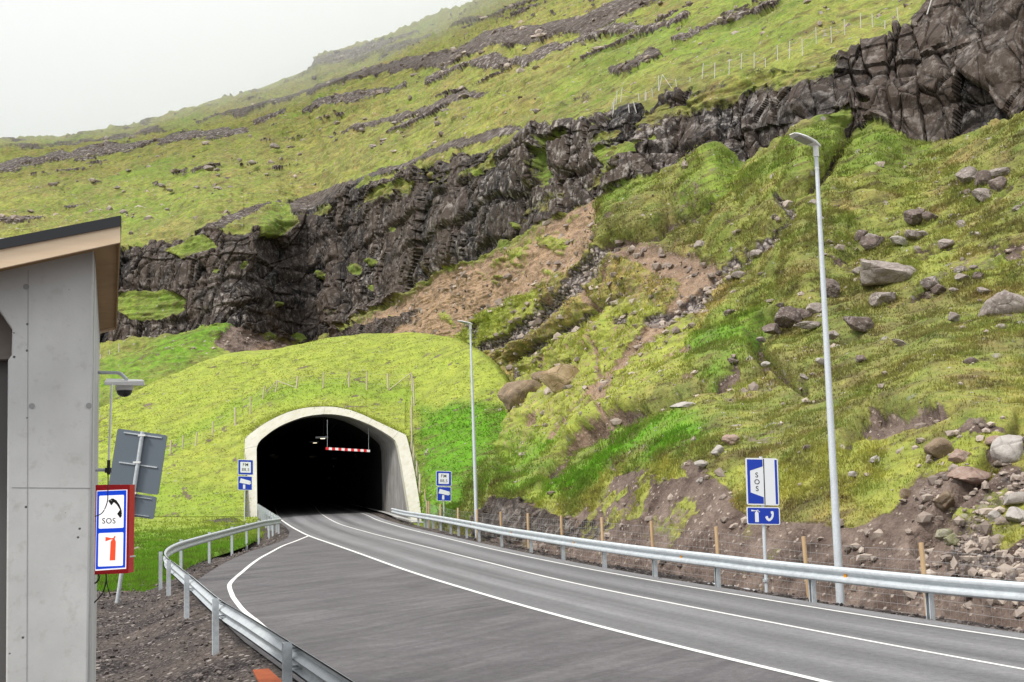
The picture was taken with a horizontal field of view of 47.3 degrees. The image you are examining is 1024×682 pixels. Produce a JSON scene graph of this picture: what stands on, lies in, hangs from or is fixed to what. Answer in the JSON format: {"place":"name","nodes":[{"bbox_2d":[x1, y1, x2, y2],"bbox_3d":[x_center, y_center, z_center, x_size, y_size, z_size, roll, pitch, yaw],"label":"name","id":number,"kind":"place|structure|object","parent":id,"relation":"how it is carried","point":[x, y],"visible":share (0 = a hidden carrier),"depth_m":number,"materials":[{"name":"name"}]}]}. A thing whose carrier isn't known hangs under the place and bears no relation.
{"place":"outdoors","nodes":[
{"label":"outdoors","id":0,"kind":"place"},
{"bbox_2d":[97,515,265,592],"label":"grass field","id":1,"kind":"structure","parent":0,"point":[143,522],"depth_m":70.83,"materials":[{"name":"plant"}]},
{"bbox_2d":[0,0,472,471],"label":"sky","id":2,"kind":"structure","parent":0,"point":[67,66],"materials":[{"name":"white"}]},
{"bbox_2d":[257,493,388,516],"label":"ground","id":3,"kind":"structure","parent":0,"point":[264,501],"depth_m":145.14,"materials":[{"name":"asphalt"}]},
{"bbox_2d":[245,407,421,521],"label":"tunnel portal","id":4,"kind":"object","parent":3,"relation":"on","point":[384,477],"visible":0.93,"depth_m":111.91,"materials":[{"name":"concrete"}]},
{"bbox_2d":[309,417,334,438],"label":"ceiling lamp","id":5,"kind":"object","parent":4,"relation":"hanging from","point":[320,437],"visible":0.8,"depth_m":96.66,"materials":[{"name":"metal"}]},
{"bbox_2d":[326,420,369,451],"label":"height bar","id":6,"kind":"object","parent":4,"relation":"hanging from","point":[347,449],"visible":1,"depth_m":89.65,"materials":[{"name":"white"}]},
{"bbox_2d":[0,0,1023,629],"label":"hillside","id":7,"kind":"structure","parent":0,"point":[360,236],"depth_m":91.86,"materials":[{"name":"plant"}]},
{"bbox_2d":[203,165,213,170],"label":"boulder","id":8,"kind":"object","parent":7,"relation":"on","point":[208,168],"visible":1,"depth_m":216.50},
{"bbox_2d":[270,143,279,148],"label":"boulder","id":9,"kind":"object","parent":7,"relation":"on","point":[274,145],"visible":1,"depth_m":232.60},
{"bbox_2d":[0,0,911,234],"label":"rubble","id":10,"kind":"object","parent":7,"relation":"on","point":[718,20],"visible":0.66,"depth_m":196.36,"materials":[{"name":"stone"}]},
{"bbox_2d":[460,93,468,98],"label":"boulder","id":11,"kind":"object","parent":7,"relation":"on","point":[464,95],"visible":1,"depth_m":167.41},
{"bbox_2d":[497,379,542,411],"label":"boulder","id":12,"kind":"object","parent":7,"relation":"on","point":[510,395],"visible":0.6,"depth_m":80.20,"materials":[{"name":"stone"}]},
{"bbox_2d":[531,370,546,382],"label":"boulder","id":13,"kind":"object","parent":7,"relation":"on","point":[535,375],"visible":0.38,"depth_m":82.85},
{"bbox_2d":[539,364,579,392],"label":"boulder","id":14,"kind":"object","parent":7,"relation":"on","point":[557,378],"visible":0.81,"depth_m":73.70,"materials":[{"name":"stone"}]},
{"bbox_2d":[612,99,636,114],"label":"hillside fence","id":15,"kind":"object","parent":7,"relation":"on","point":[628,107],"visible":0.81,"depth_m":93.50,"materials":[{"name":"grey wood"}]},
{"bbox_2d":[670,402,694,408],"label":"boulder","id":16,"kind":"object","parent":7,"relation":"on","point":[683,404],"visible":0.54,"depth_m":44.24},
{"bbox_2d":[694,240,704,249],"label":"boulder","id":17,"kind":"object","parent":7,"relation":"on","point":[699,242],"visible":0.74,"depth_m":69.95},
{"bbox_2d":[696,477,702,483],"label":"boulder","id":18,"kind":"object","parent":7,"relation":"on","point":[700,480],"visible":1,"depth_m":34.54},
{"bbox_2d":[694,460,707,467],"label":"boulder","id":19,"kind":"object","parent":7,"relation":"on","point":[700,463],"visible":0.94,"depth_m":35.03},
{"bbox_2d":[711,445,723,455],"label":"boulder","id":20,"kind":"object","parent":7,"relation":"on","point":[717,449],"visible":1,"depth_m":34.70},
{"bbox_2d":[715,270,722,275],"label":"boulder","id":21,"kind":"object","parent":7,"relation":"on","point":[718,273],"visible":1,"depth_m":65.02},
{"bbox_2d":[723,309,734,316],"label":"boulder","id":22,"kind":"object","parent":7,"relation":"on","point":[727,312],"visible":0.72,"depth_m":59.16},
{"bbox_2d":[722,434,739,445],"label":"boulder","id":23,"kind":"object","parent":7,"relation":"on","point":[732,439],"visible":0.98,"depth_m":35.05,"materials":[{"name":"stone"}]},
{"bbox_2d":[727,358,738,363],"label":"boulder","id":24,"kind":"object","parent":7,"relation":"on","point":[730,360],"visible":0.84,"depth_m":49.43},
{"bbox_2d":[731,271,746,278],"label":"boulder","id":25,"kind":"object","parent":7,"relation":"on","point":[735,274],"visible":0.88,"depth_m":62.46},
{"bbox_2d":[612,7,898,107],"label":"hillside fence","id":26,"kind":"object","parent":7,"relation":"on","point":[645,93],"visible":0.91,"depth_m":86.31,"materials":[{"name":"grey wood"}]},
{"bbox_2d":[750,249,762,257],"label":"boulder","id":27,"kind":"object","parent":7,"relation":"on","point":[756,252],"visible":0.87,"depth_m":63.25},
{"bbox_2d":[756,337,765,342],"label":"boulder","id":28,"kind":"object","parent":7,"relation":"on","point":[761,339],"visible":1,"depth_m":52.01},
{"bbox_2d":[761,361,769,367],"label":"boulder","id":29,"kind":"object","parent":7,"relation":"on","point":[765,364],"visible":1,"depth_m":46.95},
{"bbox_2d":[761,323,781,334],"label":"boulder","id":30,"kind":"object","parent":7,"relation":"on","point":[773,328],"visible":1,"depth_m":52.16,"materials":[{"name":"stone"}]},
{"bbox_2d":[776,302,783,307],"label":"boulder","id":31,"kind":"object","parent":7,"relation":"on","point":[780,304],"visible":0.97,"depth_m":54.85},
{"bbox_2d":[774,306,801,327],"bbox_3d":[12.404,-1.080,52.464,1.347,1.012,0.852,-2,-7,0],"label":"boulder","id":32,"kind":"object","parent":7,"relation":"on","point":[786,316],"visible":0.89,"depth_m":52.25,"materials":[{"name":"stone"}]},
{"bbox_2d":[800,374,808,379],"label":"boulder","id":33,"kind":"object","parent":7,"relation":"on","point":[804,376],"visible":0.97,"depth_m":42.19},
{"bbox_2d":[798,308,812,319],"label":"boulder","id":34,"kind":"object","parent":7,"relation":"on","point":[805,313],"visible":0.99,"depth_m":52.33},
{"bbox_2d":[793,321,820,329],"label":"boulder","id":35,"kind":"object","parent":7,"relation":"on","point":[807,325],"visible":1,"depth_m":50.63,"materials":[{"name":"stone"}]},
{"bbox_2d":[806,302,821,313],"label":"boulder","id":36,"kind":"object","parent":7,"relation":"on","point":[816,307],"visible":0.88,"depth_m":52.26,"materials":[{"name":"stone"}]},
{"bbox_2d":[815,358,823,365],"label":"boulder","id":37,"kind":"object","parent":7,"relation":"on","point":[819,361],"visible":0.56,"depth_m":43.33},
{"bbox_2d":[820,278,839,297],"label":"boulder","id":38,"kind":"object","parent":7,"relation":"on","point":[832,288],"visible":0.69,"depth_m":53.28,"materials":[{"name":"stone"}]},
{"bbox_2d":[829,330,838,339],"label":"boulder","id":39,"kind":"object","parent":7,"relation":"on","point":[833,334],"visible":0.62,"depth_m":47.48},
{"bbox_2d":[848,471,857,477],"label":"boulder","id":40,"kind":"object","parent":7,"relation":"on","point":[852,473],"visible":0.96,"depth_m":28.65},
{"bbox_2d":[852,267,860,274],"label":"boulder","id":41,"kind":"object","parent":7,"relation":"on","point":[856,270],"visible":0.59,"depth_m":54.43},
{"bbox_2d":[843,316,873,331],"bbox_3d":[14.202,-0.694,47.778,1.204,0.767,0.968,-2,-7,0],"label":"boulder","id":42,"kind":"object","parent":7,"relation":"on","point":[860,324],"visible":0.99,"depth_m":47.40,"materials":[{"name":"stone"}]},
{"bbox_2d":[854,230,867,241],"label":"boulder","id":43,"kind":"object","parent":7,"relation":"on","point":[859,234],"visible":0.58,"depth_m":58.14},
{"bbox_2d":[855,355,866,362],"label":"boulder","id":44,"kind":"object","parent":7,"relation":"on","point":[860,358],"visible":0.98,"depth_m":41.37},
{"bbox_2d":[859,235,884,250],"bbox_3d":[17.378,-4.635,56.447,1.155,0.870,0.882,-4,-7,23],"label":"boulder","id":45,"kind":"object","parent":7,"relation":"on","point":[866,243],"visible":0.88,"depth_m":56.16,"materials":[{"name":"stone"}]},
{"bbox_2d":[869,455,879,463],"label":"boulder","id":46,"kind":"object","parent":7,"relation":"on","point":[872,460],"visible":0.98,"depth_m":28.43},
{"bbox_2d":[869,292,895,306],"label":"boulder","id":47,"kind":"object","parent":7,"relation":"on","point":[876,298],"visible":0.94,"depth_m":49.88,"materials":[{"name":"stone"}]},
{"bbox_2d":[860,259,916,286],"bbox_3d":[16.824,-3.092,52.115,2.634,1.346,1.864,-2,-7,0],"label":"boulder","id":48,"kind":"object","parent":7,"relation":"on","point":[875,272],"visible":0.81,"depth_m":51.66,"materials":[{"name":"stone"}]},
{"bbox_2d":[891,339,905,345],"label":"boulder","id":49,"kind":"object","parent":7,"relation":"on","point":[899,342],"visible":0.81,"depth_m":41.05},
{"bbox_2d":[890,235,907,245],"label":"boulder","id":50,"kind":"object","parent":7,"relation":"on","point":[899,240],"visible":0.99,"depth_m":55.56,"materials":[{"name":"stone"}]},
{"bbox_2d":[899,488,910,498],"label":"boulder","id":51,"kind":"object","parent":7,"relation":"on","point":[905,493],"visible":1,"depth_m":26.29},
{"bbox_2d":[904,229,921,238],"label":"boulder","id":52,"kind":"object","parent":7,"relation":"on","point":[912,234],"visible":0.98,"depth_m":55.50,"materials":[{"name":"stone"}]},
{"bbox_2d":[903,208,924,224],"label":"boulder","id":53,"kind":"object","parent":7,"relation":"on","point":[912,216],"visible":0.93,"depth_m":58.27,"materials":[{"name":"stone"}]},
{"bbox_2d":[919,230,927,236],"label":"boulder","id":54,"kind":"object","parent":7,"relation":"on","point":[924,233],"visible":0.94,"depth_m":55.45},
{"bbox_2d":[920,276,938,288],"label":"boulder","id":55,"kind":"object","parent":7,"relation":"on","point":[929,282],"visible":0.92,"depth_m":49.65,"materials":[{"name":"stone"}]},
{"bbox_2d":[922,211,937,222],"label":"boulder","id":56,"kind":"object","parent":7,"relation":"on","point":[927,216],"visible":0.81,"depth_m":57.27,"materials":[{"name":"stone"}]},
{"bbox_2d":[930,283,945,294],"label":"boulder","id":57,"kind":"object","parent":7,"relation":"on","point":[937,289],"visible":1,"depth_m":48.64,"materials":[{"name":"stone"}]},
{"bbox_2d":[924,437,953,458],"bbox_3d":[9.751,2.489,26.814,0.627,0.568,0.559,-2,-7,0],"label":"boulder","id":58,"kind":"object","parent":7,"relation":"on","point":[939,447],"visible":0.89,"depth_m":26.61,"materials":[{"name":"stone"}]},
{"bbox_2d":[932,490,954,511],"bbox_3d":[9.309,3.443,25.224,0.447,0.466,0.430,-5,-7,25],"label":"boulder","id":59,"kind":"object","parent":7,"relation":"on","point":[944,501],"visible":1,"depth_m":25.06,"materials":[{"name":"stone"}]},
{"bbox_2d":[935,528,952,539],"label":"boulder","id":60,"kind":"object","parent":7,"relation":"on","point":[941,533],"visible":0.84,"depth_m":24.02,"materials":[{"name":"stone"}]},
{"bbox_2d":[938,239,954,248],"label":"boulder","id":61,"kind":"object","parent":7,"relation":"on","point":[944,243],"visible":1,"depth_m":53.07,"materials":[{"name":"stone"}]},
{"bbox_2d":[943,533,959,545],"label":"boulder","id":62,"kind":"object","parent":7,"relation":"on","point":[951,539],"visible":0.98,"depth_m":23.77,"materials":[{"name":"stone"}]},
{"bbox_2d":[949,287,958,291],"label":"boulder","id":63,"kind":"object","parent":7,"relation":"on","point":[952,289],"visible":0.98,"depth_m":47.98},
{"bbox_2d":[948,312,959,321],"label":"boulder","id":64,"kind":"object","parent":7,"relation":"on","point":[953,316],"visible":0.97,"depth_m":42.76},
{"bbox_2d":[948,449,970,462],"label":"boulder","id":65,"kind":"object","parent":7,"relation":"on","point":[958,456],"visible":0.95,"depth_m":25.97,"materials":[{"name":"stone"}]},
{"bbox_2d":[953,266,966,272],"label":"boulder","id":66,"kind":"object","parent":7,"relation":"on","point":[957,268],"visible":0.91,"depth_m":49.70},
{"bbox_2d":[956,220,965,227],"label":"boulder","id":67,"kind":"object","parent":7,"relation":"on","point":[959,222],"visible":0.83,"depth_m":54.28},
{"bbox_2d":[954,273,969,281],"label":"boulder","id":68,"kind":"object","parent":7,"relation":"on","point":[959,276],"visible":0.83,"depth_m":48.59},
{"bbox_2d":[955,166,977,184],"bbox_3d":[23.393,-8.387,59.872,1.355,0.993,1.003,1,-7,-22],"label":"boulder","id":69,"kind":"object","parent":7,"relation":"on","point":[965,175],"visible":0.66,"depth_m":59.47,"materials":[{"name":"stone"}]},
{"bbox_2d":[947,466,990,484],"bbox_3d":[9.948,2.912,25.383,0.832,0.409,0.640,0,-7,-14],"label":"boulder","id":70,"kind":"object","parent":7,"relation":"on","point":[970,475],"visible":1,"depth_m":25.28,"materials":[{"name":"stone"}]},
{"bbox_2d":[963,357,978,363],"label":"boulder","id":71,"kind":"object","parent":7,"relation":"on","point":[969,360],"visible":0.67,"depth_m":34.40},
{"bbox_2d":[969,265,977,269],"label":"boulder","id":72,"kind":"object","parent":7,"relation":"on","point":[972,267],"visible":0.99,"depth_m":49.45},
{"bbox_2d":[972,272,983,279],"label":"boulder","id":73,"kind":"object","parent":7,"relation":"on","point":[979,275],"visible":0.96,"depth_m":48.06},
{"bbox_2d":[972,188,990,202],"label":"boulder","id":74,"kind":"object","parent":7,"relation":"on","point":[981,194],"visible":0.87,"depth_m":55.93,"materials":[{"name":"stone"}]},
{"bbox_2d":[974,170,991,186],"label":"boulder","id":75,"kind":"object","parent":7,"relation":"on","point":[982,176],"visible":0.77,"depth_m":57.68,"materials":[{"name":"stone"}]},
{"bbox_2d":[977,287,990,294],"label":"boulder","id":76,"kind":"object","parent":7,"relation":"on","point":[983,290],"visible":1,"depth_m":46.72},
{"bbox_2d":[984,435,998,445],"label":"boulder","id":77,"kind":"object","parent":7,"relation":"on","point":[989,440],"visible":0.29,"depth_m":26.04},
{"bbox_2d":[987,510,1001,522],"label":"boulder","id":78,"kind":"object","parent":7,"relation":"on","point":[993,514],"visible":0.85,"depth_m":23.52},
{"bbox_2d":[988,176,1006,191],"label":"boulder","id":79,"kind":"object","parent":7,"relation":"on","point":[999,183],"visible":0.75,"depth_m":55.88,"materials":[{"name":"stone"}]},
{"bbox_2d":[989,167,1010,177],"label":"boulder","id":80,"kind":"object","parent":7,"relation":"on","point":[995,172],"visible":0.78,"depth_m":57.53,"materials":[{"name":"stone"}]},
{"bbox_2d":[978,290,1023,316],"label":"boulder","id":81,"kind":"object","parent":7,"relation":"on","point":[1004,301],"visible":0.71,"depth_m":41.55,"materials":[{"name":"stone"}]},
{"bbox_2d":[996,324,1007,328],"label":"boulder","id":82,"kind":"object","parent":7,"relation":"on","point":[1000,325],"visible":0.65,"depth_m":39.39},
{"bbox_2d":[990,434,1023,462],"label":"boulder","id":83,"kind":"object","parent":7,"relation":"on","point":[1008,448],"visible":0.99,"depth_m":25.14,"materials":[{"name":"stone"}]},
{"bbox_2d":[1003,492,1023,504],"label":"boulder","id":84,"kind":"object","parent":7,"relation":"on","point":[1012,498],"visible":0.97,"depth_m":23.54,"materials":[{"name":"stone"}]},
{"bbox_2d":[1005,506,1023,521],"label":"boulder","id":85,"kind":"object","parent":7,"relation":"on","point":[1014,514],"visible":0.98,"depth_m":23.09,"materials":[{"name":"stone"}]},
{"bbox_2d":[1012,205,1021,211],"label":"boulder","id":86,"kind":"object","parent":7,"relation":"on","point":[1015,208],"visible":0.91,"depth_m":52.28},
{"bbox_2d":[96,512,1023,681],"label":"ground","id":87,"kind":"structure","parent":0,"point":[239,645],"depth_m":23.09,"materials":[{"name":"gravel"}]},
{"bbox_2d":[0,215,120,681],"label":"concrete building","id":88,"kind":"structure","parent":87,"relation":"on","point":[59,288],"depth_m":9.01,"materials":[{"name":"grey"}]},
{"bbox_2d":[94,573,106,602],"bbox_3d":[-4.001,2.402,11.363,0.133,0.291,0.014,-2,-7,0],"label":"cable","id":89,"kind":"object","parent":88,"relation":"attached to","point":[103,589],"visible":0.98,"depth_m":11.36,"materials":[{"name":"black plastic"}]},
{"bbox_2d":[95,384,112,516],"bbox_3d":[-3.916,1.038,11.168,0.202,1.259,0.050,-2,-7,0],"label":"aerial","id":90,"kind":"object","parent":88,"relation":"attached to","point":[107,470],"visible":0.96,"depth_m":11.15,"materials":[{"name":"grey metal"}]},
{"bbox_2d":[95,484,135,574],"bbox_3d":[-3.900,1.853,11.551,0.417,0.872,0.172,-2,-7,0],"label":"sos light box","id":91,"kind":"object","parent":88,"relation":"attached to","point":[114,537],"visible":1,"depth_m":11.47,"materials":[{"name":"red"}]},
{"bbox_2d":[98,371,144,396],"bbox_3d":[-4.077,0.431,12.102,0.717,0.311,0.517,-2,-7,0],"label":"security camera","id":92,"kind":"object","parent":88,"relation":"attached to","point":[124,386],"depth_m":11.97,"materials":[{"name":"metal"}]},
{"bbox_2d":[109,429,166,602],"bbox_3d":[-10.174,4.692,31.648,1.635,4.666,0.165,-2,-7,0],"label":"leaning sign","id":93,"kind":"object","parent":87,"relation":"on","point":[138,459],"visible":0.66,"depth_m":31.84,"materials":[{"name":"grey"}]},
{"bbox_2d":[238,459,252,520],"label":"radio sign","id":94,"kind":"object","parent":87,"relation":"on","point":[245,467],"visible":1,"depth_m":77.54,"materials":[{"name":"blue"}]},
{"bbox_2d":[159,503,353,681],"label":"guardrail","id":95,"kind":"object","parent":87,"relation":"on","point":[290,657],"visible":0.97,"depth_m":19.09,"materials":[{"name":"metal"}]},
{"bbox_2d":[253,668,281,681],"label":"rusty plate","id":96,"kind":"object","parent":87,"relation":"on","point":[265,675],"visible":1,"depth_m":15.81,"materials":[{"name":"metal"}]},
{"bbox_2d":[98,332,510,521],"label":"grassy mound","id":97,"kind":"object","parent":87,"relation":"on","point":[198,493],"visible":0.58,"depth_m":95.75,"materials":[{"name":"plant"}]},
{"bbox_2d":[165,371,420,496],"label":"portal fence","id":98,"kind":"object","parent":97,"relation":"on","point":[411,410],"visible":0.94,"depth_m":95.43,"materials":[{"name":"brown wood"}]},
{"bbox_2d":[352,504,422,522],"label":"kerb","id":99,"kind":"structure","parent":87,"relation":"on","point":[394,515],"depth_m":84.20,"materials":[{"name":"concrete"}]},
{"bbox_2d":[436,471,450,515],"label":"radio sign","id":100,"kind":"object","parent":87,"relation":"on","point":[443,478],"visible":1,"depth_m":65.51,"materials":[{"name":"blue"}]},
{"bbox_2d":[458,320,478,538],"bbox_3d":[-2.018,4.310,53.919,0.771,10.576,0.338,2,-8,-30],"label":"street lamp","id":101,"kind":"object","parent":87,"relation":"on","point":[473,440],"visible":0.93,"depth_m":53.96,"materials":[{"name":"metal"}]},
{"bbox_2d":[197,521,818,681],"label":"lay by","id":102,"kind":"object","parent":87,"relation":"on","point":[354,616],"visible":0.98,"depth_m":20.29,"materials":[{"name":"asphalt"}]},
{"bbox_2d":[227,536,307,625],"bbox_3d":[-5.738,6.362,30.708,3.395,0.001,54.246,0,-7,-13],"label":"edge line","id":103,"kind":"object","parent":102,"relation":"on","point":[235,600],"visible":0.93,"depth_m":29.76,"materials":[{"name":"paint"}]},
{"bbox_2d":[103,131,1023,616],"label":"rubble","id":104,"kind":"object","parent":87,"relation":"on","point":[987,541],"visible":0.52,"depth_m":33.85,"materials":[{"name":"stone"}]},
{"bbox_2d":[391,508,1023,619],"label":"guardrail","id":105,"kind":"object","parent":87,"relation":"on","point":[929,586],"visible":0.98,"depth_m":23.94,"materials":[{"name":"metal"}]},
{"bbox_2d":[424,489,1023,628],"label":"roadside fence","id":106,"kind":"object","parent":87,"relation":"on","point":[921,553],"visible":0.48,"depth_m":28.99,"materials":[{"name":"brown wood"}]},
{"bbox_2d":[745,457,779,592],"bbox_3d":[5.754,4.313,26.730,0.775,3.331,0.146,-2,-7,0],"label":"lay by sign","id":107,"kind":"object","parent":87,"relation":"on","point":[762,485],"visible":1,"depth_m":26.76,"materials":[{"name":"blue"}]},
{"bbox_2d":[789,133,844,604],"bbox_3d":[6.409,0.738,24.382,0.742,10.336,0.340,2,-7,-26],"label":"street lamp","id":108,"kind":"object","parent":87,"relation":"on","point":[816,145],"visible":0.98,"depth_m":24.42,"materials":[{"name":"metal"}]},
{"bbox_2d":[267,494,1023,681],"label":"road","id":109,"kind":"structure","parent":0,"point":[824,656],"depth_m":21.63,"materials":[{"name":"asphalt"}]},
{"bbox_2d":[273,504,830,681],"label":"edge line","id":110,"kind":"object","parent":109,"relation":"on","point":[725,657],"visible":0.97,"depth_m":20.32,"materials":[{"name":"paint"}]},
{"bbox_2d":[308,503,1023,669],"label":"line","id":111,"kind":"object","parent":109,"relation":"on","point":[721,612],"visible":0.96,"depth_m":20.97,"materials":[{"name":"paint"}]},
{"bbox_2d":[328,503,1023,639],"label":"edge line","id":112,"kind":"object","parent":109,"relation":"on","point":[724,592],"visible":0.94,"depth_m":24.63,"materials":[{"name":"paint"}]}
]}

